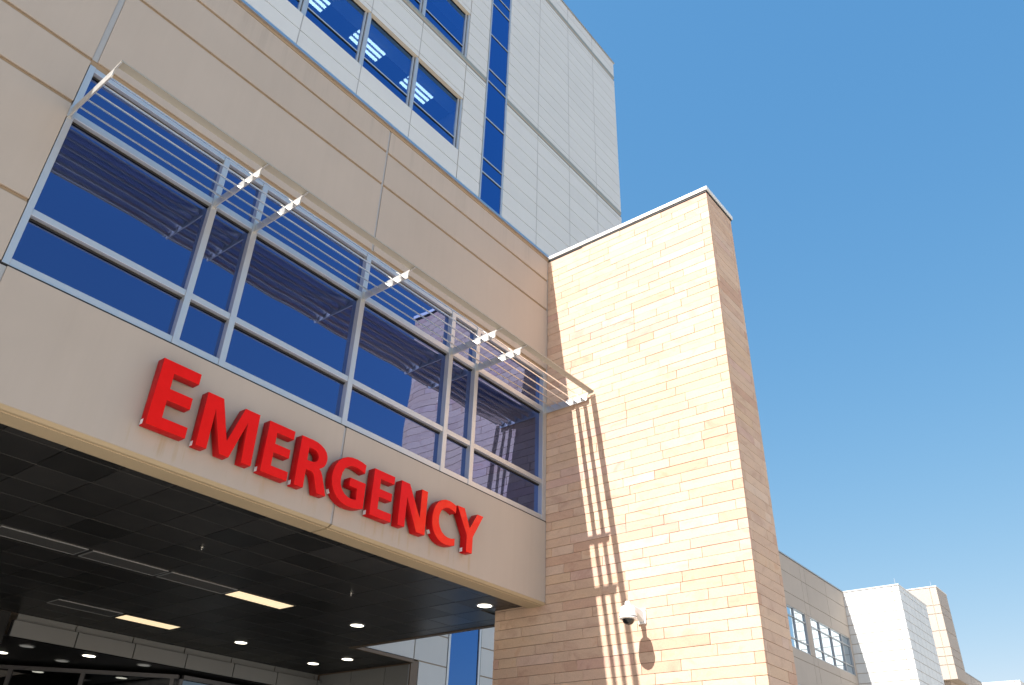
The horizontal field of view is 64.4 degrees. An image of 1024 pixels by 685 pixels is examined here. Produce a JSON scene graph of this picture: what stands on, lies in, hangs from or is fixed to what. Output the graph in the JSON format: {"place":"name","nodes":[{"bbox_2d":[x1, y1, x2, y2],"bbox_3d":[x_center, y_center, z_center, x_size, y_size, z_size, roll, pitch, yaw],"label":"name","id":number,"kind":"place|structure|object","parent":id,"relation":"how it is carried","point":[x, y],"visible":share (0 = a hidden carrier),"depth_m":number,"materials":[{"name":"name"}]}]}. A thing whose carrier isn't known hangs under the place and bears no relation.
{"place":"outdoors","nodes":[
{"label":"outdoors","id":0,"kind":"place"},
{"bbox_2d":[0,0,621,684],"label":"hospital tower","id":1,"kind":"structure","parent":0,"point":[504,110],"depth_m":29.35,"materials":[{"name":"grey metal"}]},
{"bbox_2d":[18,644,34,647],"bbox_3d":[-9.672,6.055,16.210,0.310,0.014,0.310,-21,-39,33],"label":"downlight","id":2,"kind":"object","parent":1,"relation":"attached to","point":[26,646],"visible":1,"depth_m":16.18,"materials":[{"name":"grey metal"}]},
{"bbox_2d":[54,659,69,661],"bbox_3d":[-9.680,6.846,17.486,0.310,0.014,0.310,-21,-39,33],"label":"downlight","id":3,"kind":"object","parent":1,"relation":"attached to","point":[60,660],"visible":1,"depth_m":17.42,"materials":[{"name":"white"}]},
{"bbox_2d":[81,654,96,656],"bbox_3d":[-8.783,6.507,16.888,0.310,0.014,0.310,-21,-39,33],"label":"downlight","id":4,"kind":"object","parent":1,"relation":"attached to","point":[88,655],"visible":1,"depth_m":16.83,"materials":[{"name":"white"}]},
{"bbox_2d":[136,663,151,666],"bbox_3d":[-7.983,6.999,17.637,0.310,0.014,0.310,-21,-39,33],"label":"downlight","id":5,"kind":"object","parent":1,"relation":"attached to","point":[144,665],"visible":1,"depth_m":17.61,"materials":[{"name":"white"}]},
{"bbox_2d":[288,0,307,15],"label":"window","id":6,"kind":"structure","parent":1,"relation":"in","point":[301,5],"depth_m":23.38,"materials":[{"name":"blue glass"}]},
{"bbox_2d":[304,0,371,65],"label":"window","id":7,"kind":"structure","parent":1,"relation":"in","point":[347,22],"depth_m":24.84,"materials":[{"name":"blue glass"}]},
{"bbox_2d":[362,13,418,109],"bbox_3d":[-3.919,-8.980,26.131,0.209,2.523,2.192,-21,-39,33],"label":"window","id":8,"kind":"structure","parent":1,"relation":"in","point":[386,57],"depth_m":26.28,"materials":[{"name":"blue glass"}]},
{"bbox_2d":[409,0,426,15],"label":"window","id":9,"kind":"structure","parent":1,"relation":"in","point":[420,5],"depth_m":28.77,"materials":[{"name":"blue glass"}]},
{"bbox_2d":[412,58,462,150],"bbox_3d":[-2.539,-8.029,27.587,0.209,2.523,2.292,-21,-39,33],"label":"window","id":10,"kind":"structure","parent":1,"relation":"in","point":[434,100],"depth_m":27.74,"materials":[{"name":"blue glass"}]},
{"bbox_2d":[425,0,469,57],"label":"window","id":11,"kind":"structure","parent":1,"relation":"in","point":[449,17],"depth_m":30.27,"materials":[{"name":"blue glass"}]},
{"bbox_2d":[445,0,511,684],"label":"strip window","id":12,"kind":"structure","parent":1,"relation":"in","point":[463,664],"depth_m":29.56,"materials":[{"name":"blue glass"}]},
{"bbox_2d":[563,0,1023,682],"label":"sky","id":13,"kind":"structure","parent":0,"point":[865,158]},
{"bbox_2d":[778,550,858,684],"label":"hospital wing","id":14,"kind":"structure","parent":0,"point":[823,654],"depth_m":40.47,"materials":[{"name":"beige stone"}]},
{"bbox_2d":[786,604,810,654],"bbox_3d":[13.213,13.387,38.119,0.116,1.922,3.130,-21,-39,33],"label":"window","id":15,"kind":"structure","parent":14,"relation":"in","point":[797,621],"depth_m":38.49,"materials":[{"name":"white glass"}]},
{"bbox_2d":[810,617,855,675],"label":"window","id":16,"kind":"structure","parent":14,"relation":"in","point":[832,647],"depth_m":41.38,"materials":[{"name":"glass"}]},
{"bbox_2d":[966,673,980,684],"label":"wing","id":17,"kind":"structure","parent":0,"point":[972,680],"depth_m":63.52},
{"bbox_2d":[981,680,1023,684],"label":"white block","id":18,"kind":"structure","parent":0,"point":[1016,682],"depth_m":64.74,"materials":[{"name":"metal"}]},
{"label":"ground","id":19,"kind":"structure","parent":0,"visible":0},
{"bbox_2d":[0,665,235,684],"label":"storefront","id":20,"kind":"object","parent":19,"relation":"on","point":[19,675],"visible":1,"depth_m":17.85,"materials":[{"name":"black glass"}]},
{"bbox_2d":[0,0,548,674],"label":"entrance block","id":21,"kind":"structure","parent":19,"relation":"on","point":[126,264],"depth_m":11.62,"materials":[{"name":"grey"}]},
{"bbox_2d":[0,526,88,554],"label":"panel light","id":22,"kind":"object","parent":21,"relation":"attached to","point":[33,539],"visible":1,"depth_m":11.75,"materials":[{"name":"grey metal"}]},
{"bbox_2d":[47,599,122,616],"bbox_3d":[-7.977,4.973,15.212,0.460,0.014,1.250,-21,-39,33],"label":"panel light","id":23,"kind":"object","parent":21,"relation":"attached to","point":[83,607],"visible":1,"depth_m":15.18,"materials":[{"name":"grey metal"}]},
{"bbox_2d":[78,550,168,575],"bbox_3d":[-6.016,3.435,12.620,0.460,0.014,1.250,-21,-39,33],"label":"panel light","id":24,"kind":"object","parent":21,"relation":"attached to","point":[93,555],"visible":1,"depth_m":12.59,"materials":[{"name":"grey metal"}]},
{"bbox_2d":[113,614,181,629],"bbox_3d":[-7.178,5.523,16.055,0.460,0.014,1.220,-21,-39,33],"label":"panel light","id":25,"kind":"object","parent":21,"relation":"attached to","point":[145,621],"visible":1,"depth_m":16.02,"materials":[{"name":"grey plastic"}]},
{"bbox_2d":[6,614,320,684],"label":"entry fascia","id":26,"kind":"structure","parent":21,"relation":"attached to","point":[40,630],"depth_m":17.36,"materials":[{"name":"grey metal"}]},
{"bbox_2d":[139,358,201,440],"bbox_3d":[-3.921,0.655,9.362,0.136,0.838,0.495,-21,-39,33],"label":"sign letter","id":27,"kind":"object","parent":21,"relation":"attached to","point":[161,395],"visible":1,"depth_m":9.27,"materials":[{"name":"red plastic"}]},
{"bbox_2d":[156,572,237,593],"bbox_3d":[-5.208,3.992,13.473,0.460,0.014,1.250,-21,-39,33],"label":"panel light","id":28,"kind":"object","parent":21,"relation":"attached to","point":[194,582],"visible":1,"depth_m":13.44,"materials":[{"name":"grey metal"}]},
{"bbox_2d":[189,392,260,468],"bbox_3d":[-3.446,1.064,9.816,0.136,0.687,0.765,-21,-39,33],"label":"sign letter","id":29,"kind":"object","parent":21,"relation":"attached to","point":[243,429],"visible":1,"depth_m":9.72,"materials":[{"name":"red plastic"}]},
{"bbox_2d":[234,641,247,643],"bbox_3d":[-5.820,6.443,17.460,0.310,0.014,0.310,-21,-39,33],"label":"downlight","id":30,"kind":"object","parent":21,"relation":"attached to","point":[241,642],"visible":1,"depth_m":17.42,"materials":[{"name":"white plastic"}]},
{"bbox_2d":[223,590,295,608],"bbox_3d":[-4.428,4.529,14.296,0.460,0.014,1.220,-21,-39,33],"label":"panel light","id":31,"kind":"object","parent":21,"relation":"attached to","point":[257,599],"visible":1,"depth_m":14.27,"materials":[{"name":"grey"}]},
{"bbox_2d":[0,64,546,521],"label":"window","id":32,"kind":"structure","parent":21,"relation":"in","point":[105,223],"depth_m":11.20,"materials":[{"name":"blue glass"}]},
{"bbox_2d":[254,421,294,482],"bbox_3d":[-2.998,1.383,10.283,0.136,0.684,0.405,-21,-39,33],"label":"sign letter","id":33,"kind":"object","parent":21,"relation":"attached to","point":[269,449],"visible":1,"depth_m":10.20,"materials":[{"name":"red plastic"}]},
{"bbox_2d":[287,435,327,497],"bbox_3d":[-2.640,1.631,10.659,0.136,0.685,0.520,-21,-39,33],"label":"sign letter","id":34,"kind":"object","parent":21,"relation":"attached to","point":[301,464],"visible":1,"depth_m":10.59,"materials":[{"name":"red plastic"}]},
{"bbox_2d":[307,662,319,664],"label":"downlight","id":35,"kind":"object","parent":21,"relation":"attached to","point":[313,663],"visible":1,"depth_m":19.25,"materials":[{"name":"white"}]},
{"bbox_2d":[67,60,593,414],"bbox_3d":[-1.852,-0.872,12.412,1.134,0.182,9.495,-21,-39,33],"label":"sunshade","id":36,"kind":"object","parent":21,"relation":"attached to","point":[142,79],"visible":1,"depth_m":11.26,"materials":[{"name":"grey metal"}]},
{"bbox_2d":[325,457,365,510],"bbox_3d":[-2.258,1.898,11.061,0.136,0.697,0.596,-21,-39,33],"label":"sign letter","id":37,"kind":"object","parent":21,"relation":"attached to","point":[338,497],"visible":1,"depth_m":10.99,"materials":[{"name":"red plastic"}]},
{"bbox_2d":[341,657,353,660],"bbox_3d":[-3.787,7.285,18.704,0.310,0.014,0.310,-21,-39,33],"label":"downlight","id":38,"kind":"object","parent":21,"relation":"attached to","point":[348,659],"visible":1,"depth_m":18.69,"materials":[{"name":"white"}]},
{"bbox_2d":[349,623,364,626],"bbox_3d":[-2.997,5.474,15.737,0.310,0.014,0.310,-21,-39,33],"label":"downlight","id":39,"kind":"object","parent":21,"relation":"attached to","point":[356,625],"visible":1,"depth_m":15.71,"materials":[{"name":"white plastic"}]},
{"bbox_2d":[363,468,394,523],"bbox_3d":[-1.871,2.167,11.468,0.136,0.678,0.405,-21,-39,33],"label":"sign letter","id":40,"kind":"object","parent":21,"relation":"attached to","point":[375,493],"visible":1,"depth_m":11.38,"materials":[{"name":"red plastic"}]},
{"bbox_2d":[391,480,427,536],"bbox_3d":[-1.489,2.426,11.872,0.136,0.670,0.559,-21,-39,33],"label":"sign letter","id":41,"kind":"object","parent":21,"relation":"attached to","point":[409,508],"visible":1,"depth_m":11.80,"materials":[{"name":"red plastic"}]},
{"bbox_2d":[426,500,456,546],"bbox_3d":[-1.075,2.714,12.308,0.136,0.696,0.522,-21,-39,33],"label":"sign letter","id":42,"kind":"object","parent":21,"relation":"attached to","point":[437,536],"visible":0.99,"depth_m":12.16,"materials":[{"name":"red plastic"}]},
{"bbox_2d":[454,505,482,554],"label":"sign letter","id":43,"kind":"object","parent":21,"relation":"attached to","point":[467,529],"visible":0.97,"depth_m":12.63,"materials":[{"name":"red plastic"}]},
{"bbox_2d":[476,603,493,607],"bbox_3d":[-0.475,4.577,14.147,0.310,0.014,0.310,-21,-39,33],"label":"downlight","id":44,"kind":"object","parent":21,"relation":"attached to","point":[485,605],"visible":1,"depth_m":14.12,"materials":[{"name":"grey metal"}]},
{"bbox_2d":[492,186,797,684],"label":"stone wall","id":45,"kind":"structure","parent":19,"relation":"on","point":[658,504],"depth_m":13.79,"materials":[{"name":"stone"}]},
{"bbox_2d":[619,601,645,624],"bbox_3d":[1.845,4.179,12.477,0.279,0.353,0.522,-21,-39,33],"label":"security camera","id":46,"kind":"object","parent":45,"relation":"attached to","point":[630,613],"visible":1,"depth_m":12.34,"materials":[{"name":"white plastic"}]},
{"bbox_2d":[842,584,943,684],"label":"stair block","id":47,"kind":"structure","parent":19,"relation":"on","point":[892,637],"depth_m":43.22,"materials":[{"name":"white paint"}]},
{"bbox_2d":[906,585,968,684],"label":"tan block","id":48,"kind":"structure","parent":19,"relation":"on","point":[935,601],"depth_m":50.65,"materials":[{"name":"beige stone"}]}
]}

